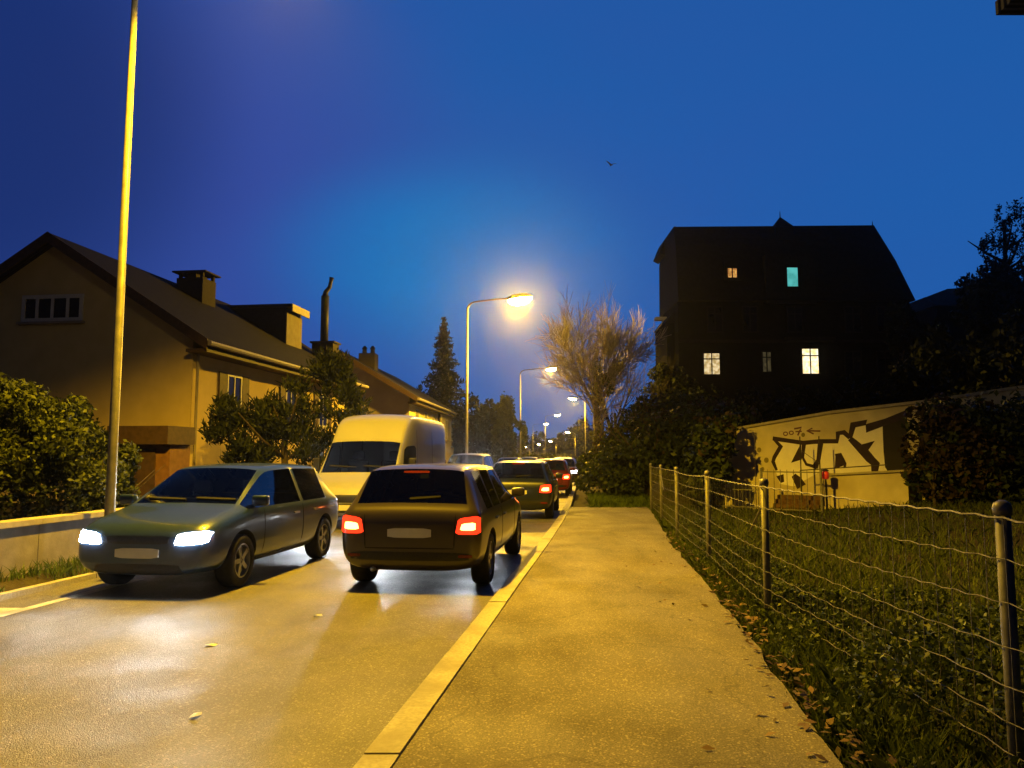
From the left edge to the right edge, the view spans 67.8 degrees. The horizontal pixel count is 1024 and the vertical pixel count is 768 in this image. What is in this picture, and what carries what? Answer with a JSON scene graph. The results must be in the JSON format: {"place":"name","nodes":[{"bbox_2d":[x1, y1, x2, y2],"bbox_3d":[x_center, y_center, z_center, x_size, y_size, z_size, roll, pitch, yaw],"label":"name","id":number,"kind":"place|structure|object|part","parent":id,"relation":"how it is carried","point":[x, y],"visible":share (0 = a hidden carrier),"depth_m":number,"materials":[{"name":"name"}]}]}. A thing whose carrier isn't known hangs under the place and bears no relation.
{"place":"outdoors","nodes":[
{"label":"outdoors","id":0,"kind":"place"},
{"bbox_2d":[0,459,562,767],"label":"road","id":1,"kind":"structure","parent":0,"point":[137,674],"depth_m":5.92,"materials":[{"name":"grey asphalt"}]},
{"bbox_2d":[0,579,142,616],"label":"road marking","id":2,"kind":"object","parent":1,"relation":"on","point":[4,612],"visible":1,"depth_m":8.15,"materials":[{"name":"paint"}]},
{"bbox_2d":[0,515,343,600],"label":"kerb","id":3,"kind":"structure","parent":1,"relation":"on","point":[15,593],"depth_m":8.98,"materials":[{"name":"concrete"}]},
{"bbox_2d":[189,712,201,717],"bbox_3d":[-1.909,1.998,4.604,0.056,0.016,0.106,-2,-6,17],"label":"fallen leaf","id":4,"kind":"object","parent":1,"relation":"on","point":[196,714],"visible":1,"depth_m":4.60,"materials":[{"name":"yellow plant"}]},
{"bbox_2d":[79,463,338,586],"bbox_3d":[-3.921,1.836,10.570,1.990,1.466,4.170,-1,-5,7],"label":"car","id":5,"kind":"object","parent":1,"relation":"on","point":[228,523],"visible":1,"depth_m":9.35,"materials":[{"name":"paint"}]},
{"bbox_3d":[-4.695,1.397,10.364,0.211,0.470,1.563,-1,-5,7],"label":"side window","id":6,"kind":"part","parent":5,"relation":"part of","materials":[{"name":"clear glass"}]},
{"bbox_3d":[-4.526,1.515,11.670,0.207,0.460,0.882,-1,-5,7],"label":"side window","id":7,"kind":"part","parent":5,"relation":"part of","materials":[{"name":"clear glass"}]},
{"bbox_3d":[-3.694,1.526,12.357,1.323,0.406,0.370,-1,-5,7],"label":"rear window","id":8,"kind":"part","parent":5,"relation":"part of","materials":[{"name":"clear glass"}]},
{"bbox_2d":[313,414,445,512],"bbox_3d":[-3.157,2.071,19.082,2.400,2.592,5.913,-1,-5,7],"label":"van","id":9,"kind":"object","parent":1,"relation":"on","point":[362,448],"visible":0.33,"depth_m":18.07,"materials":[{"name":"paint"}]},
{"bbox_3d":[-4.218,1.764,17.900,0.112,0.637,1.153,-1,-5,7],"label":"side window","id":10,"kind":"part","parent":9,"relation":"part of","materials":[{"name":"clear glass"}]},
{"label":"side window","id":11,"kind":"part","parent":9,"relation":"part of","materials":[{"name":"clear glass"}]},
{"bbox_2d":[287,482,574,767],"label":"gutter","id":12,"kind":"object","parent":1,"relation":"on","point":[348,736],"visible":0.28,"depth_m":5.33,"materials":[{"name":"concrete"}]},
{"bbox_2d":[342,463,524,583],"bbox_3d":[-0.912,1.878,11.025,1.990,1.466,4.423,-1,-5,7],"label":"car","id":13,"kind":"object","parent":1,"relation":"on","point":[434,517],"visible":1,"depth_m":8.98,"materials":[{"name":"paint"}]},
{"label":"side window","id":14,"kind":"part","parent":13,"relation":"part of","materials":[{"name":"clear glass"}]},
{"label":"side window","id":15,"kind":"part","parent":13,"relation":"part of","materials":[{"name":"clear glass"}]},
{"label":"side window","id":16,"kind":"part","parent":13,"relation":"part of","materials":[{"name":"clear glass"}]},
{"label":"side window","id":17,"kind":"part","parent":13,"relation":"part of","materials":[{"name":"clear glass"}]},
{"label":"side window","id":18,"kind":"part","parent":13,"relation":"part of","materials":[{"name":"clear glass"}]},
{"bbox_2d":[353,473,582,767],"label":"kerb","id":19,"kind":"structure","parent":1,"relation":"on","point":[387,747],"depth_m":5.14,"materials":[{"name":"stone"}]},
{"bbox_2d":[447,453,493,467],"bbox_3d":[-1.675,3.498,29.297,2.070,1.666,4.420,-1,-5,5],"label":"car","id":20,"kind":"object","parent":1,"relation":"on","point":[455,458],"visible":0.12,"depth_m":29.77,"materials":[{"name":"paint"}]},
{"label":"side window","id":21,"kind":"part","parent":20,"relation":"part of","materials":[{"name":"blue glass"}]},
{"bbox_2d":[497,457,522,461],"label":"car","id":22,"kind":"object","parent":1,"relation":"on","point":[508,458],"visible":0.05,"depth_m":47.08,"materials":[{"name":"paint"}]},
{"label":"rear window","id":23,"kind":"part","parent":22,"relation":"part of","materials":[{"name":"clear glass"}]},
{"bbox_2d":[492,460,562,517],"bbox_3d":[0.335,2.807,20.831,2.030,1.456,4.223,-1,-5,6],"label":"car","id":24,"kind":"object","parent":1,"relation":"on","point":[537,480],"visible":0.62,"depth_m":19.04,"materials":[{"name":"paint"}]},
{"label":"side window","id":25,"kind":"part","parent":24,"relation":"part of","materials":[{"name":"grey glass"}]},
{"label":"side window","id":26,"kind":"part","parent":24,"relation":"part of","materials":[{"name":"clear glass"}]},
{"bbox_2d":[522,457,537,459],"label":"car","id":27,"kind":"object","parent":1,"relation":"on","point":[529,458],"visible":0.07,"depth_m":62.81,"materials":[{"name":"paint"}]},
{"bbox_2d":[536,459,574,495],"bbox_3d":[1.598,3.800,31.385,1.970,1.456,4.123,-1,-5,6],"label":"car","id":28,"kind":"object","parent":1,"relation":"on","point":[563,468],"visible":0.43,"depth_m":29.68,"materials":[{"name":"paint"}]},
{"bbox_2d":[551,458,579,482],"bbox_3d":[2.667,4.601,39.949,2.010,1.466,4.320,-1,-5,6],"label":"car","id":29,"kind":"object","parent":1,"relation":"on","point":[571,462],"visible":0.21,"depth_m":39.19,"materials":[{"name":"paint"}]},
{"bbox_2d":[0,444,1023,767],"bbox_3d":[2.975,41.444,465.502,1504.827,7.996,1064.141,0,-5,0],"label":"terrain","id":30,"kind":"structure","parent":0,"point":[580,498],"depth_m":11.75,"materials":[{"name":"green plant"}]},
{"bbox_2d":[0,553,93,592],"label":"verge weeds","id":31,"kind":"object","parent":30,"relation":"on","point":[68,567],"visible":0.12,"depth_m":9.60,"materials":[{"name":"green plant"}]},
{"bbox_2d":[13,393,108,513],"bbox_3d":[-9.462,1.666,15.957,2.175,3.080,1.571,0,-5,0],"label":"round shrub","id":32,"kind":"object","parent":30,"relation":"on","point":[89,417],"visible":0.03,"depth_m":16.00,"materials":[{"name":"green plant"}]},
{"bbox_2d":[0,507,123,577],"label":"garden wall","id":33,"kind":"structure","parent":30,"relation":"on","point":[25,541],"depth_m":9.90,"materials":[{"name":"concrete"}]},
{"bbox_2d":[0,372,130,519],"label":"laurel shrub","id":34,"kind":"object","parent":30,"relation":"on","point":[26,469],"visible":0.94,"depth_m":12.24,"materials":[{"name":"green plant"}]},
{"bbox_2d":[59,439,163,510],"bbox_3d":[-6.948,1.941,13.114,1.532,2.000,2.093,4,-6,-33],"label":"laurel shrub","id":35,"kind":"object","parent":30,"relation":"on","point":[134,458],"visible":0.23,"depth_m":13.43,"materials":[{"name":"green plant"}]},
{"bbox_2d":[104,0,137,515],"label":"street lamp","id":36,"kind":"object","parent":30,"relation":"on","point":[111,481],"visible":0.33,"depth_m":10.94,"materials":[{"name":"metal"}]},
{"bbox_2d":[107,426,194,497],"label":"porch","id":37,"kind":"structure","parent":30,"relation":"on","point":[168,447],"depth_m":21.66,"materials":[{"name":"brown wood"}]},
{"bbox_2d":[129,449,155,497],"bbox_3d":[-10.551,2.743,21.674,0.800,1.800,0.050,-1,-5,7],"label":"door","id":38,"kind":"structure","parent":37,"relation":"in","point":[148,465],"depth_m":21.66,"materials":[{"name":"brown wood"}]},
{"bbox_2d":[0,231,368,502],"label":"house","id":39,"kind":"structure","parent":30,"relation":"on","point":[192,345],"depth_m":23.88,"materials":[{"name":"paint"}]},
{"bbox_2d":[16,294,84,324],"bbox_3d":[-14.437,-2.349,23.867,2.260,0.930,0.140,-1,-5,7],"label":"window","id":40,"kind":"structure","parent":39,"relation":"in","point":[57,308],"depth_m":23.89,"materials":[{"name":"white glass"}]},
{"bbox_2d":[218,371,249,415],"bbox_3d":[-9.358,0.430,25.648,0.050,1.490,2.040,-1,-5,7],"label":"window","id":41,"kind":"structure","parent":39,"relation":"in","point":[230,383],"depth_m":25.74,"materials":[{"name":"beige glass"}]},
{"bbox_2d":[279,385,299,421],"bbox_3d":[-8.765,0.858,30.189,0.050,1.490,2.040,-1,-5,7],"label":"window","id":42,"kind":"structure","parent":39,"relation":"in","point":[283,393],"depth_m":29.89,"materials":[{"name":"beige glass"}]},
{"bbox_2d":[314,392,331,428],"bbox_3d":[-8.283,1.198,33.538,0.140,1.540,2.040,-1,-5,7],"label":"window","id":43,"kind":"structure","parent":39,"relation":"in","point":[320,421],"depth_m":33.40,"materials":[{"name":"beige glass"}]},
{"bbox_2d":[197,344,375,472],"bbox_3d":[-6.481,1.299,21.914,5.064,4.929,2.459,0,-5,0],"label":"shrub","id":44,"kind":"object","parent":30,"relation":"on","point":[267,425],"visible":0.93,"depth_m":21.70,"materials":[{"name":"green plant"}]},
{"bbox_2d":[340,346,459,462],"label":"house","id":45,"kind":"structure","parent":30,"relation":"on","point":[390,393],"depth_m":43.43,"materials":[{"name":"paint"}]},
{"bbox_2d":[415,409,418,416],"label":"window","id":46,"kind":"structure","parent":45,"relation":"in","point":[416,410],"depth_m":45.23,"materials":[{"name":"yellow glass"}]},
{"bbox_2d":[445,419,448,441],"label":"window","id":47,"kind":"structure","parent":45,"relation":"in","point":[446,421],"depth_m":55.33,"materials":[{"name":"beige glass"}]},
{"bbox_2d":[416,384,424,392],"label":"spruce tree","id":48,"kind":"object","parent":30,"relation":"on","point":[420,387],"visible":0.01,"depth_m":74.22,"materials":[{"name":"green plant"}]},
{"bbox_2d":[421,317,477,463],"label":"spruce tree","id":49,"kind":"object","parent":30,"relation":"on","point":[444,377],"visible":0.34,"depth_m":65.95,"materials":[{"name":"green plant"}]},
{"bbox_2d":[450,391,491,463],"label":"dark tree","id":50,"kind":"object","parent":30,"relation":"on","point":[479,428],"visible":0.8,"depth_m":58.99,"materials":[{"name":"green plant"}]},
{"bbox_2d":[474,398,507,465],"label":"dark tree","id":51,"kind":"object","parent":30,"relation":"on","point":[492,421],"visible":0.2,"depth_m":65.39,"materials":[{"name":"green plant"}]},
{"bbox_2d":[465,293,532,463],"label":"street lamp","id":52,"kind":"object","parent":30,"relation":"on","point":[519,299],"visible":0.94,"depth_m":40.30,"materials":[{"name":"metal"}]},
{"bbox_2d":[490,391,525,461],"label":"street tree","id":53,"kind":"object","parent":30,"relation":"on","point":[503,433],"visible":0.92,"depth_m":61.47,"materials":[{"name":"green plant"}]},
{"bbox_2d":[478,448,557,465],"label":"roadside hedge","id":54,"kind":"object","parent":30,"relation":"on","point":[547,456],"visible":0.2,"depth_m":83.09,"materials":[{"name":"green plant"}]},
{"bbox_2d":[515,433,528,454],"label":"tree","id":55,"kind":"object","parent":30,"relation":"on","point":[517,441],"visible":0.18,"depth_m":337.75,"materials":[{"name":"green plant"}]},
{"bbox_2d":[519,424,528,456],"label":"clipped tree","id":56,"kind":"object","parent":30,"relation":"on","point":[524,439],"visible":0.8,"depth_m":81.60,"materials":[{"name":"green plant"}]},
{"bbox_2d":[527,431,546,451],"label":"tree","id":57,"kind":"object","parent":30,"relation":"on","point":[535,445],"visible":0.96,"depth_m":327.60,"materials":[{"name":"green plant"}]},
{"bbox_2d":[519,365,554,457],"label":"street lamp","id":58,"kind":"object","parent":30,"relation":"on","point":[547,368],"visible":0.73,"depth_m":71.87,"materials":[{"name":"metal"}]},
{"bbox_2d":[544,438,552,448],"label":"tree","id":59,"kind":"object","parent":30,"relation":"on","point":[547,446],"visible":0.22,"depth_m":341.35,"materials":[{"name":"green plant"}]},
{"bbox_2d":[545,414,559,454],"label":"street lamp","id":60,"kind":"object","parent":30,"relation":"on","point":[545,432],"visible":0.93,"depth_m":149.66,"materials":[{"name":"metal"}]},
{"bbox_2d":[548,432,565,454],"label":"tree","id":61,"kind":"object","parent":30,"relation":"on","point":[558,444],"visible":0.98,"depth_m":257.50,"materials":[{"name":"green plant"}]},
{"bbox_2d":[557,430,574,450],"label":"tree","id":62,"kind":"object","parent":30,"relation":"on","point":[568,446],"visible":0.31,"depth_m":297.92,"materials":[{"name":"green plant"}]},
{"bbox_2d":[542,452,591,467],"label":"roadside hedge","id":63,"kind":"object","parent":30,"relation":"on","point":[567,455],"visible":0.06,"depth_m":177.27,"materials":[{"name":"green plant"}]},
{"bbox_2d":[568,396,585,452],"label":"street lamp","id":64,"kind":"object","parent":30,"relation":"on","point":[570,397],"visible":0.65,"depth_m":106.00,"materials":[{"name":"metal"}]},
{"bbox_2d":[564,415,589,452],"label":"tree","id":65,"kind":"object","parent":30,"relation":"on","point":[570,438],"visible":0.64,"depth_m":237.90,"materials":[{"name":"green plant"}]},
{"bbox_2d":[574,420,605,454],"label":"tree","id":66,"kind":"object","parent":30,"relation":"on","point":[580,435],"visible":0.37,"depth_m":198.47,"materials":[{"name":"green plant"}]},
{"bbox_2d":[527,282,671,488],"bbox_3d":[3.900,0.085,34.517,6.634,9.906,8.286,0,-5,0],"label":"bare tree","id":67,"kind":"object","parent":30,"relation":"on","point":[610,377],"visible":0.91,"depth_m":34.24,"materials":[{"name":"brown plant"}]},
{"bbox_2d":[579,326,660,443],"bbox_3d":[5.869,1.111,39.537,4.737,8.636,4.227,0,-5,0],"label":"bare tree","id":68,"kind":"object","parent":30,"relation":"on","point":[609,422],"visible":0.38,"depth_m":39.92,"materials":[{"name":"brown plant"}]},
{"bbox_2d":[616,351,684,408],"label":"bare tree","id":69,"kind":"object","parent":30,"relation":"on","point":[658,389],"visible":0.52,"depth_m":40.48,"materials":[{"name":"brown plant"}]},
{"bbox_2d":[574,390,763,508],"bbox_3d":[5.171,1.971,24.855,6.085,4.147,9.156,0,-5,0],"label":"ivy hedge","id":70,"kind":"object","parent":30,"relation":"on","point":[696,437],"visible":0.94,"depth_m":24.78,"materials":[{"name":"green plant"}]},
{"bbox_2d":[639,362,699,401],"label":"terrace shrub","id":71,"kind":"object","parent":30,"relation":"on","point":[686,384],"visible":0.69,"depth_m":40.88,"materials":[{"name":"green plant"}]},
{"bbox_2d":[673,384,727,404],"bbox_3d":[9.066,1.753,38.261,3.270,3.474,2.630,0,-5,0],"label":"terrace shrub","id":72,"kind":"object","parent":30,"relation":"on","point":[700,390],"visible":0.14,"depth_m":37.83,"materials":[{"name":"green plant"}]},
{"bbox_2d":[710,484,758,511],"bbox_3d":[5.972,3.100,20.607,1.467,0.790,0.026,-5,-7,42],"label":"iron railing","id":73,"kind":"object","parent":30,"relation":"on","point":[738,506],"visible":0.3,"depth_m":20.48,"materials":[{"name":"metal"}]},
{"bbox_2d":[653,215,915,412],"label":"villa","id":74,"kind":"object","parent":30,"relation":"on","point":[780,302],"visible":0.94,"depth_m":46.52,"materials":[{"name":"stone"}]},
{"bbox_2d":[702,352,720,375],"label":"window","id":75,"kind":"structure","parent":74,"relation":"in","point":[711,361],"depth_m":46.29,"materials":[{"name":"brown glass"}]},
{"bbox_2d":[707,306,722,332],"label":"window","id":76,"kind":"structure","parent":74,"relation":"in","point":[714,313],"depth_m":46.55,"materials":[{"name":"black glass"}]},
{"bbox_2d":[726,267,737,278],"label":"window","id":77,"kind":"structure","parent":74,"relation":"in","point":[731,272],"depth_m":46.29,"materials":[{"name":"orange glass"}]},
{"bbox_2d":[742,306,758,332],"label":"window","id":78,"kind":"structure","parent":74,"relation":"in","point":[750,323],"depth_m":46.54,"materials":[{"name":"black glass"}]},
{"bbox_2d":[761,351,772,372],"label":"window","id":79,"kind":"structure","parent":74,"relation":"in","point":[766,356],"depth_m":46.29,"materials":[{"name":"brown"}]},
{"bbox_2d":[785,266,799,287],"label":"window","id":80,"kind":"structure","parent":74,"relation":"in","point":[791,272],"depth_m":46.33,"materials":[{"name":"teal glass"}]},
{"bbox_2d":[786,306,803,332],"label":"window","id":81,"kind":"structure","parent":74,"relation":"in","point":[795,324],"depth_m":46.55,"materials":[{"name":"black glass"}]},
{"bbox_2d":[800,347,820,374],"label":"window","id":82,"kind":"structure","parent":74,"relation":"in","point":[810,356],"depth_m":46.31,"materials":[{"name":"beige glass"}]},
{"bbox_2d":[844,351,862,374],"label":"window","id":83,"kind":"structure","parent":74,"relation":"in","point":[852,359],"depth_m":46.30,"materials":[{"name":"black glass"}]},
{"bbox_2d":[844,306,862,332],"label":"window","id":84,"kind":"structure","parent":74,"relation":"in","point":[853,323],"depth_m":46.55,"materials":[{"name":"black glass"}]},
{"bbox_2d":[876,306,886,332],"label":"window","id":85,"kind":"structure","parent":74,"relation":"in","point":[880,310],"depth_m":46.55,"materials":[{"name":"black glass"}]},
{"bbox_2d":[876,351,893,374],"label":"window","id":86,"kind":"structure","parent":74,"relation":"in","point":[883,358],"depth_m":46.30,"materials":[{"name":"black glass"}]},
{"bbox_2d":[760,468,823,512],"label":"iron gate","id":87,"kind":"structure","parent":30,"relation":"on","point":[793,472],"depth_m":19.43,"materials":[{"name":"metal"}]},
{"bbox_2d":[772,494,823,510],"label":"garden steps","id":88,"kind":"structure","parent":30,"relation":"on","point":[811,502],"depth_m":20.25,"materials":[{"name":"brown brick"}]},
{"bbox_2d":[822,468,828,510],"bbox_3d":[7.900,2.817,19.141,0.200,1.379,0.200,0,-5,0],"label":"lantern post","id":89,"kind":"object","parent":30,"relation":"on","point":[825,474],"visible":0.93,"depth_m":19.13,"materials":[{"name":"metal"}]},
{"bbox_2d":[649,463,1023,767],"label":"wire fence","id":90,"kind":"object","parent":30,"relation":"on","point":[1002,511],"visible":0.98,"depth_m":4.25,"materials":[{"name":"metal"}]},
{"bbox_2d":[799,436,886,501],"bbox_3d":[8.309,2.156,19.169,2.119,1.700,0.032,-5,-7,42],"label":"handrail","id":91,"kind":"object","parent":30,"relation":"on","point":[801,470],"visible":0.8,"depth_m":19.60,"materials":[{"name":"metal"}]},
{"bbox_2d":[663,517,1023,767],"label":"ground cover","id":92,"kind":"object","parent":30,"relation":"on","point":[778,588],"visible":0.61,"depth_m":5.36,"materials":[{"name":"green plant"}]},
{"bbox_2d":[823,469,914,508],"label":"terrace wall","id":93,"kind":"structure","parent":30,"relation":"on","point":[889,486],"depth_m":18.87,"materials":[{"name":"beige concrete"}]},
{"bbox_2d":[724,385,1023,508],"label":"graffiti wall","id":94,"kind":"structure","parent":30,"relation":"on","point":[864,436],"depth_m":20.21,"materials":[{"name":"paint"}]},
{"bbox_2d":[853,358,962,406],"bbox_3d":[13.029,0.712,25.299,2.904,3.024,2.726,4,-6,-33],"label":"terrace shrub","id":95,"kind":"object","parent":30,"relation":"on","point":[922,386],"visible":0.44,"depth_m":24.67,"materials":[{"name":"green plant"}]},
{"bbox_2d":[903,317,945,399],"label":"dark tree","id":96,"kind":"object","parent":30,"relation":"on","point":[919,329],"visible":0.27,"depth_m":44.10,"materials":[{"name":"green plant"}]},
{"bbox_2d":[917,451,941,505],"bbox_3d":[9.665,2.225,17.501,0.409,1.742,0.492,3,-6,-29],"label":"sapling","id":97,"kind":"object","parent":30,"relation":"on","point":[934,488],"visible":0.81,"depth_m":17.38,"materials":[{"name":"green plant"}]},
{"bbox_2d":[897,386,1023,508],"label":"ivy bush","id":98,"kind":"object","parent":30,"relation":"on","point":[962,465],"visible":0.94,"depth_m":17.08,"materials":[{"name":"green plant"}]},
{"bbox_2d":[907,323,1016,396],"bbox_3d":[19.663,-0.254,33.084,4.387,4.916,4.845,-3,-6,27],"label":"dark tree","id":99,"kind":"object","parent":30,"relation":"on","point":[938,353],"visible":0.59,"depth_m":32.35,"materials":[{"name":"green plant"}]},
{"bbox_2d":[910,288,1020,391],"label":"house","id":100,"kind":"structure","parent":30,"relation":"on","point":[940,305],"depth_m":55.34,"materials":[{"name":"stone"}]},
{"bbox_2d":[948,261,1023,370],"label":"dark tree","id":101,"kind":"object","parent":30,"relation":"on","point":[997,281],"visible":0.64,"depth_m":35.92,"materials":[{"name":"green plant"}]},
{"bbox_2d":[964,308,1023,391],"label":"dark tree","id":102,"kind":"object","parent":30,"relation":"on","point":[1011,339],"visible":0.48,"depth_m":30.25,"materials":[{"name":"green plant"}]},
{"bbox_2d":[968,197,1023,365],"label":"birch tree","id":103,"kind":"object","parent":30,"relation":"on","point":[1005,247],"visible":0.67,"depth_m":38.73,"materials":[{"name":"green plant"}]},
{"bbox_2d":[995,0,1023,14],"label":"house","id":104,"kind":"structure","parent":30,"relation":"on","point":[1009,7],"depth_m":8.52,"materials":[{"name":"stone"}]},
{"bbox_2d":[0,0,1023,447],"label":"sky","id":105,"kind":"structure","parent":0,"point":[429,159],"materials":[{"name":"blue"}]},
{"bbox_2d":[393,507,843,767],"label":"pavement","id":106,"kind":"structure","parent":0,"point":[584,654],"depth_m":5.13,"materials":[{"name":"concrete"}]},
{"bbox_2d":[626,531,902,767],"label":"fallen leaves","id":107,"kind":"object","parent":106,"relation":"on","point":[806,726],"visible":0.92,"depth_m":4.78,"materials":[{"name":"brown plant"}]},
{"bbox_2d":[584,489,656,508],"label":"verge grass","id":108,"kind":"structure","parent":0,"point":[599,499],"depth_m":22.95,"materials":[{"name":"green plant"}]}
]}

